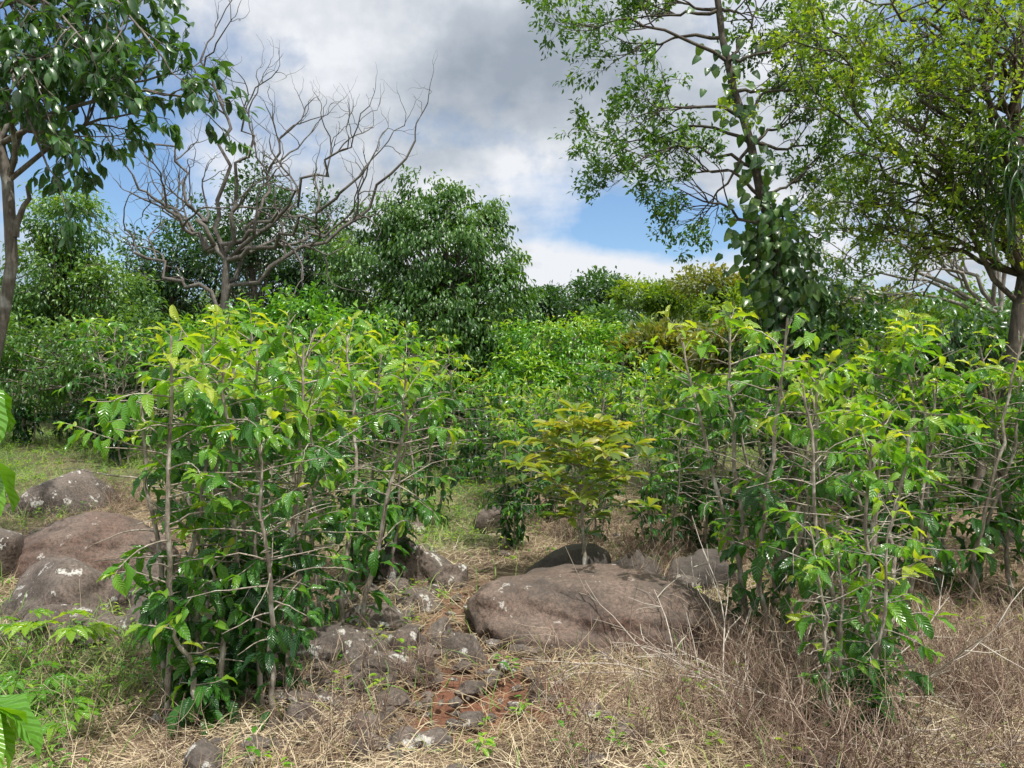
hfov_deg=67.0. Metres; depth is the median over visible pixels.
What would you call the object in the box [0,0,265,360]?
overhanging broadleaf tree
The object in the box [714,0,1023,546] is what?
feathery tree
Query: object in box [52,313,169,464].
coffee plant
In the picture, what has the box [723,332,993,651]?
coffee plant
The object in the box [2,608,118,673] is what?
cassava seedling
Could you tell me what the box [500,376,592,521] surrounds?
coffee plant
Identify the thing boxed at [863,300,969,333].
flat topped tree
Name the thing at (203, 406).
coffee plant
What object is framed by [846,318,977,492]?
coffee plant
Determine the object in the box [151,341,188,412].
coffee plant
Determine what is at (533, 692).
lichen boulder
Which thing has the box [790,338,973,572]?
coffee plant
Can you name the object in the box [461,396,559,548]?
coffee plant
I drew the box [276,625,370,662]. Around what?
lichen boulder
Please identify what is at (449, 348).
coffee plant
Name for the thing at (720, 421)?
coffee plant
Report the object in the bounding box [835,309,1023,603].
coffee plant
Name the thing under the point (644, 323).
flat topped tree
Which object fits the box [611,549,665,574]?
dark boulder
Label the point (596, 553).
dark boulder
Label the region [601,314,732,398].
flat topped tree
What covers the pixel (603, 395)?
coffee plant
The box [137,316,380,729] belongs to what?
coffee plant
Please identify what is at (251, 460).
coffee plant
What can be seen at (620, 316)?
flat topped tree
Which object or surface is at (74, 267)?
round tree
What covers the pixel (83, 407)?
coffee plant
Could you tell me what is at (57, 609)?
lichen boulder
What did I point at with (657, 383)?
coffee plant
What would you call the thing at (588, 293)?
flat topped tree
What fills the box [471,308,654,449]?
light green shrub
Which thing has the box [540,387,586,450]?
coffee plant
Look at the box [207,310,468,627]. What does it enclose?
coffee plant
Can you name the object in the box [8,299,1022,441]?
hillside shrubs
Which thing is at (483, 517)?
lichen boulder
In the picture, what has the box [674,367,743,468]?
coffee plant
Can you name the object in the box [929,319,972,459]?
coffee plant
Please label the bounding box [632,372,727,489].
coffee plant
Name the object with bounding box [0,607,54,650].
cassava seedling
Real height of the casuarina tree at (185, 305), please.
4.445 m
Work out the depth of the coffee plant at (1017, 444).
10.32 m
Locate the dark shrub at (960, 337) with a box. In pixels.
[849,288,1023,506]
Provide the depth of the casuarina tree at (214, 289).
20.59 m
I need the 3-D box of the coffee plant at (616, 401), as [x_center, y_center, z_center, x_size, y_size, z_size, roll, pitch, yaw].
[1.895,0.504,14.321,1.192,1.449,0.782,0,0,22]
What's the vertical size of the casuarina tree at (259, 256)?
6.587 m
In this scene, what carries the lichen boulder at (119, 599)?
on the ground at (444, 708)
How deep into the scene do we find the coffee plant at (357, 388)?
14.33 m
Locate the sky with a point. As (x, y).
(492, 110)
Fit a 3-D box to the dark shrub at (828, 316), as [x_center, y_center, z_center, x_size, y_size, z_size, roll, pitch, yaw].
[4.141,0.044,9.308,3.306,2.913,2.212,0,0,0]
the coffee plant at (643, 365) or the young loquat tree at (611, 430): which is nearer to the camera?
the young loquat tree at (611, 430)
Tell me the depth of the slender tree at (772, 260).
8.97 m
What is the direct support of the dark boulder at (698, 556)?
on the ground at (444, 708)
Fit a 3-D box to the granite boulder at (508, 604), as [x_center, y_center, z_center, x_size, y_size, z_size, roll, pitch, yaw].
[0.695,1.711,4.975,1.994,0.957,1.240,0,0,0]
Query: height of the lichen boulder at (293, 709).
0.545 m
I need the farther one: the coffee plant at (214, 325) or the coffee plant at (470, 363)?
the coffee plant at (470, 363)
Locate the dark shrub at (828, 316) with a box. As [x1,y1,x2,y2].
[720,265,956,497]
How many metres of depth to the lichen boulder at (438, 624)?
4.78 m
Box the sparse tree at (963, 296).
[790,100,1023,322]
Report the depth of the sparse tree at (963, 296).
10.87 m
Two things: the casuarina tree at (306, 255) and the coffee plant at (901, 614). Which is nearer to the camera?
the coffee plant at (901, 614)
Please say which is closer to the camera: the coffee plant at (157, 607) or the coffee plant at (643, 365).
the coffee plant at (157, 607)
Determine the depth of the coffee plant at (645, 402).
8.70 m
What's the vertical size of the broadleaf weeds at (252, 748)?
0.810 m
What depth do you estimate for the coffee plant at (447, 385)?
7.97 m
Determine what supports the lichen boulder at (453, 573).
on the ground at (444, 708)
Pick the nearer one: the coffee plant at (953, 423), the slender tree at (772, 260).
the coffee plant at (953, 423)
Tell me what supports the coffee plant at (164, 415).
on the ground at (444, 708)
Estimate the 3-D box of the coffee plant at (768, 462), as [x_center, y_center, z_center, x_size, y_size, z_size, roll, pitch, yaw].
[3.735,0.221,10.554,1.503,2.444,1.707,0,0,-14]
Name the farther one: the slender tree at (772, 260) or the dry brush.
the slender tree at (772, 260)
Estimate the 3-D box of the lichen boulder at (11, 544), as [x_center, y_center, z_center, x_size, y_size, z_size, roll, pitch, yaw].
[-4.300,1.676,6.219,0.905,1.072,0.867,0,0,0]
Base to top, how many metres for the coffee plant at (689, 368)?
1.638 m
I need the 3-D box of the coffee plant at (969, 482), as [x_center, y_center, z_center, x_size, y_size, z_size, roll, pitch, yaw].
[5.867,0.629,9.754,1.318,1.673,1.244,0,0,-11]
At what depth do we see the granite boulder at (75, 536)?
6.23 m
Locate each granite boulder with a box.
[8,511,180,582]
[465,563,756,662]
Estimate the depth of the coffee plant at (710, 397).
4.65 m
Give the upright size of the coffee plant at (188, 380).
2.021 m
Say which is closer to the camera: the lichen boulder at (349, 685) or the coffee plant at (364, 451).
the lichen boulder at (349, 685)
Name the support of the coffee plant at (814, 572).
on the ground at (444, 708)
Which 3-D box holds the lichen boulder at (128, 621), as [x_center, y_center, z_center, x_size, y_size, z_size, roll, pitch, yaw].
[-2.191,1.728,4.934,0.564,0.747,0.595,0,0,0]
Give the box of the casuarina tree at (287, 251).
[209,235,336,339]
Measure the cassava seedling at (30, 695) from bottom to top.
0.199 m
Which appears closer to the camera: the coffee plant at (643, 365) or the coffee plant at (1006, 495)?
the coffee plant at (1006, 495)
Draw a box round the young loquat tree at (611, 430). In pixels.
[498,399,667,564]
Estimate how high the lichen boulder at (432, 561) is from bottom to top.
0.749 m
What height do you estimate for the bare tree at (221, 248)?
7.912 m
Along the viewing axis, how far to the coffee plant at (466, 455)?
10.54 m
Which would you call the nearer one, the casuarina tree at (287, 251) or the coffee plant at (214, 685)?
the coffee plant at (214, 685)
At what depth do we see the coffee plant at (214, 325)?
6.18 m
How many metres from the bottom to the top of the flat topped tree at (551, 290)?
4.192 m
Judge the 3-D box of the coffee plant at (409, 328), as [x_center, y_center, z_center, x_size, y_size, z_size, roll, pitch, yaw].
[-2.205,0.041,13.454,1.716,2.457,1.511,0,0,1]
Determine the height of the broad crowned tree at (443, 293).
5.632 m
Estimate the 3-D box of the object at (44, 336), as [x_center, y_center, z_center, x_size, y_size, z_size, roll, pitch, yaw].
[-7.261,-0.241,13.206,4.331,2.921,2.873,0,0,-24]
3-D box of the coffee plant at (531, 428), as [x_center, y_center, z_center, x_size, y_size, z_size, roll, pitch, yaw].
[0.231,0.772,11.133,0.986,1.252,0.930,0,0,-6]
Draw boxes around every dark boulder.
[525,543,610,573]
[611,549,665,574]
[666,548,737,591]
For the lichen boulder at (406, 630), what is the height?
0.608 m
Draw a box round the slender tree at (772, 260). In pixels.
[519,0,907,508]
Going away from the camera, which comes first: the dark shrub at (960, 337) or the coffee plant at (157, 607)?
the coffee plant at (157, 607)
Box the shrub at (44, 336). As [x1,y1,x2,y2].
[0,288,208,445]
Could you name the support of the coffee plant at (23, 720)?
on the ground at (444, 708)
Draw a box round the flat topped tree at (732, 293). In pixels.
[688,279,800,402]
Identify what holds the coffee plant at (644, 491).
on the ground at (444, 708)
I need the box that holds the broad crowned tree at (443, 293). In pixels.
[300,164,556,429]
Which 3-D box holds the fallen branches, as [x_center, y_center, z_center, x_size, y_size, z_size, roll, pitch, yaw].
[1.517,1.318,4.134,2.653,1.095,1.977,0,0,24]
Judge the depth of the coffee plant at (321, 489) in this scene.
8.13 m
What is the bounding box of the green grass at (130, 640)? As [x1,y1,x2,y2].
[0,422,1023,767]
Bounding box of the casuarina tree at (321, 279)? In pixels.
[265,217,381,333]
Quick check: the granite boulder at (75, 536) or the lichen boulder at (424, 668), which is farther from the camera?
the granite boulder at (75, 536)
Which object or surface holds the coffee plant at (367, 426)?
on the ground at (444, 708)
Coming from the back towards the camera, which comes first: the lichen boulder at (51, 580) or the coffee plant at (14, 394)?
the coffee plant at (14, 394)
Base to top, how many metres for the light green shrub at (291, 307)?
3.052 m
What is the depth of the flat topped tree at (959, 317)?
17.66 m
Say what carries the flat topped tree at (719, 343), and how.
on the ground at (444, 708)
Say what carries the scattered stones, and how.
on the ground at (444, 708)
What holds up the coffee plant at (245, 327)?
on the ground at (444, 708)
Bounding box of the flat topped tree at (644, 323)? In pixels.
[580,312,685,418]
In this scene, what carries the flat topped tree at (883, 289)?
on the ground at (444, 708)
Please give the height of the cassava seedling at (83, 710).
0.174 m
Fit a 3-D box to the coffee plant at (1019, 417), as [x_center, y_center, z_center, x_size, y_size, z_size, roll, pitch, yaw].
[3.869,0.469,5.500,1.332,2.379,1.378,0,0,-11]
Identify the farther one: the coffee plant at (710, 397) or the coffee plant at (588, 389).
the coffee plant at (588, 389)
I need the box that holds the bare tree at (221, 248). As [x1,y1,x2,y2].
[55,0,436,312]
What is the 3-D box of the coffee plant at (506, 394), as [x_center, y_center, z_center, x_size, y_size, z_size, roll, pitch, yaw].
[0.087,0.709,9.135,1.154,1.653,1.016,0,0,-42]
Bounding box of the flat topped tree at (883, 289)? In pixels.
[822,278,942,325]
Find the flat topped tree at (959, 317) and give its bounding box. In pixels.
[874,289,1011,401]
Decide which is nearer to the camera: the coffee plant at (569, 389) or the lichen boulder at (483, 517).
the lichen boulder at (483, 517)
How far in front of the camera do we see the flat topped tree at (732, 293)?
19.85 m
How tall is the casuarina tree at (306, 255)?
6.290 m
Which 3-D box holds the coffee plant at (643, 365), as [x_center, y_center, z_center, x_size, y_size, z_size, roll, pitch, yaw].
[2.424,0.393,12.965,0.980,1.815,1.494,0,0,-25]
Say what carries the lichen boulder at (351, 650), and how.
on the ground at (444, 708)
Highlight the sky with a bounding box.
[0,0,1023,347]
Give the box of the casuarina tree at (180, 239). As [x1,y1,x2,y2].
[106,184,231,391]
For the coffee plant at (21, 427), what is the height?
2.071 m
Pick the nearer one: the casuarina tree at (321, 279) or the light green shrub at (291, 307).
the light green shrub at (291, 307)
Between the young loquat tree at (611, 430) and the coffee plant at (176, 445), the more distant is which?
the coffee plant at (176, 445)
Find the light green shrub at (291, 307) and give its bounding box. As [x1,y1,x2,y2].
[152,275,397,392]
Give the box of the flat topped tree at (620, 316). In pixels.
[572,299,649,418]
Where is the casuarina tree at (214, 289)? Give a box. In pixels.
[139,222,294,341]
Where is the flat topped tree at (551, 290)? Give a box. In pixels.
[508,280,591,344]
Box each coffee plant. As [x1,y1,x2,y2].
[0,364,32,437]
[0,389,43,767]
[1,335,58,445]
[25,355,52,413]
[37,350,91,427]
[37,361,86,440]
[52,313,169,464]
[53,315,154,441]
[53,323,254,708]
[120,298,342,647]
[124,525,262,739]
[129,305,381,696]
[136,354,248,505]
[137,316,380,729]
[148,319,212,448]
[149,304,358,560]
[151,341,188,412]
[155,330,278,525]
[166,343,239,446]
[186,352,317,504]
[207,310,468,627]
[225,321,380,520]
[287,320,469,585]
[307,357,396,489]
[337,351,380,432]
[343,352,397,462]
[362,316,436,451]
[376,326,488,527]
[393,350,469,469]
[398,319,462,435]
[445,379,500,484]
[446,346,501,433]
[451,368,510,452]
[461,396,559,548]
[473,374,544,503]
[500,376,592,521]
[500,394,553,462]
[538,379,639,543]
[539,380,626,490]
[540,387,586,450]
[573,369,598,402]
[576,345,659,466]
[585,380,643,442]
[602,374,716,565]
[619,395,721,516]
[625,355,686,448]
[630,349,680,406]
[630,360,768,552]
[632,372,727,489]
[642,301,888,646]
[663,310,868,561]
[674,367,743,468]
[682,361,724,423]
[710,322,810,477]
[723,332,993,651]
[747,367,972,690]
[769,488,944,748]
[785,549,958,751]
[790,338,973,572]
[797,321,966,545]
[806,313,1003,615]
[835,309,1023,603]
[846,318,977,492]
[925,399,1023,488]
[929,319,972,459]
[936,357,1023,601]
[937,336,1023,560]
[1011,404,1023,461]
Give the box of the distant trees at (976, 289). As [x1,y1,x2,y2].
[14,258,1014,352]
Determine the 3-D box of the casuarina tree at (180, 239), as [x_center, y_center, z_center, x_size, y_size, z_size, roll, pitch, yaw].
[-8.925,-2.236,20.125,3.304,5.965,2.655,0,0,29]
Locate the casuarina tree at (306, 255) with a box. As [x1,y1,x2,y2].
[254,179,365,334]
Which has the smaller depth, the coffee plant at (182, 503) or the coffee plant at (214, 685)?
the coffee plant at (214, 685)
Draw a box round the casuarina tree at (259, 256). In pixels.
[177,145,312,315]
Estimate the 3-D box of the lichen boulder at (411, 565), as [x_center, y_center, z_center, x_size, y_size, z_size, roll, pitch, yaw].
[-0.914,1.700,6.137,0.512,1.055,0.479,0,0,0]
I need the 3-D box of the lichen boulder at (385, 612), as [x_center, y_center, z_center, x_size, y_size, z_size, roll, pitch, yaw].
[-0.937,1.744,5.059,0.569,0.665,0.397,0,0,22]
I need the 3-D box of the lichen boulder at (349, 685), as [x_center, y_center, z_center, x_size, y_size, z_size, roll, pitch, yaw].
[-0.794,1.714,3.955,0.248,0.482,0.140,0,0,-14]
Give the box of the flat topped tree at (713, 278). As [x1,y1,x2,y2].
[663,259,754,331]
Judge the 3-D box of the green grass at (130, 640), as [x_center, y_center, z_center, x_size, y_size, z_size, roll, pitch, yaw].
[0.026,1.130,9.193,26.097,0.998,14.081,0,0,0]
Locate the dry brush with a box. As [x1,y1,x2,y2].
[499,559,1023,767]
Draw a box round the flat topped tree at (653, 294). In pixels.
[601,272,711,326]
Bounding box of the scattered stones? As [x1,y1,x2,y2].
[21,521,1017,767]
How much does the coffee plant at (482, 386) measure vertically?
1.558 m
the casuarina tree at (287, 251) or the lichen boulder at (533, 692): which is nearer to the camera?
the lichen boulder at (533, 692)
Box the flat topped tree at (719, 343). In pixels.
[677,299,772,447]
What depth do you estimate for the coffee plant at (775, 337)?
6.67 m
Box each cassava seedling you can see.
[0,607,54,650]
[0,660,76,707]
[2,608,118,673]
[37,696,103,743]
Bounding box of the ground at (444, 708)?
[0,364,1023,767]
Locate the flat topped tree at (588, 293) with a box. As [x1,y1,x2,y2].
[550,265,644,334]
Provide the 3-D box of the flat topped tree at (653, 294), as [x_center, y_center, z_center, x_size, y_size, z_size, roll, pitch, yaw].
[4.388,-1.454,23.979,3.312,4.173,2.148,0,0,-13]
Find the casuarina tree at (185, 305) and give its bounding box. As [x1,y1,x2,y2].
[89,247,209,348]
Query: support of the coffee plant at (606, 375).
on the ground at (444, 708)
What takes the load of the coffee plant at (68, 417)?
on the ground at (444, 708)
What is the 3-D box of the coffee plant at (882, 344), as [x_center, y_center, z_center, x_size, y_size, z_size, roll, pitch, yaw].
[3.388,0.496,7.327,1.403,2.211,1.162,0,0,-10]
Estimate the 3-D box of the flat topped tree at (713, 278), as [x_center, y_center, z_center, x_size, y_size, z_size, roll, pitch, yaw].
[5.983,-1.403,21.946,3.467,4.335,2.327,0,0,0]
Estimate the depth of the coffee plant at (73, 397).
15.78 m
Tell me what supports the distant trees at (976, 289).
on the ground at (444, 708)
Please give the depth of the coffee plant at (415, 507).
5.83 m
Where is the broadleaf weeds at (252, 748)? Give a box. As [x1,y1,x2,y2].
[0,430,1023,767]
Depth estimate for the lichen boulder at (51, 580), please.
5.20 m
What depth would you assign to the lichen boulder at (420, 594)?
5.36 m
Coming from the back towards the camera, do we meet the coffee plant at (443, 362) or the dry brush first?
the coffee plant at (443, 362)
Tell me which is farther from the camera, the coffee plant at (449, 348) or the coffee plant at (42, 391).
the coffee plant at (42, 391)
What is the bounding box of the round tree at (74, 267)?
[0,182,169,431]
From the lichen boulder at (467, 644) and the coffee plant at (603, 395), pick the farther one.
the coffee plant at (603, 395)
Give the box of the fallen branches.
[522,516,1023,767]
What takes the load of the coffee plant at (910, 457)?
on the ground at (444, 708)
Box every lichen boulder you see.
[0,527,24,580]
[0,556,113,623]
[0,604,124,649]
[1,469,119,517]
[107,559,192,615]
[114,598,202,649]
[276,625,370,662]
[278,699,322,729]
[335,673,368,697]
[337,637,377,669]
[338,602,412,630]
[369,533,425,584]
[383,623,429,654]
[400,589,443,613]
[404,653,440,685]
[420,550,451,579]
[424,616,455,645]
[427,564,468,589]
[436,632,488,666]
[472,504,512,533]
[527,677,544,704]
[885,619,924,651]

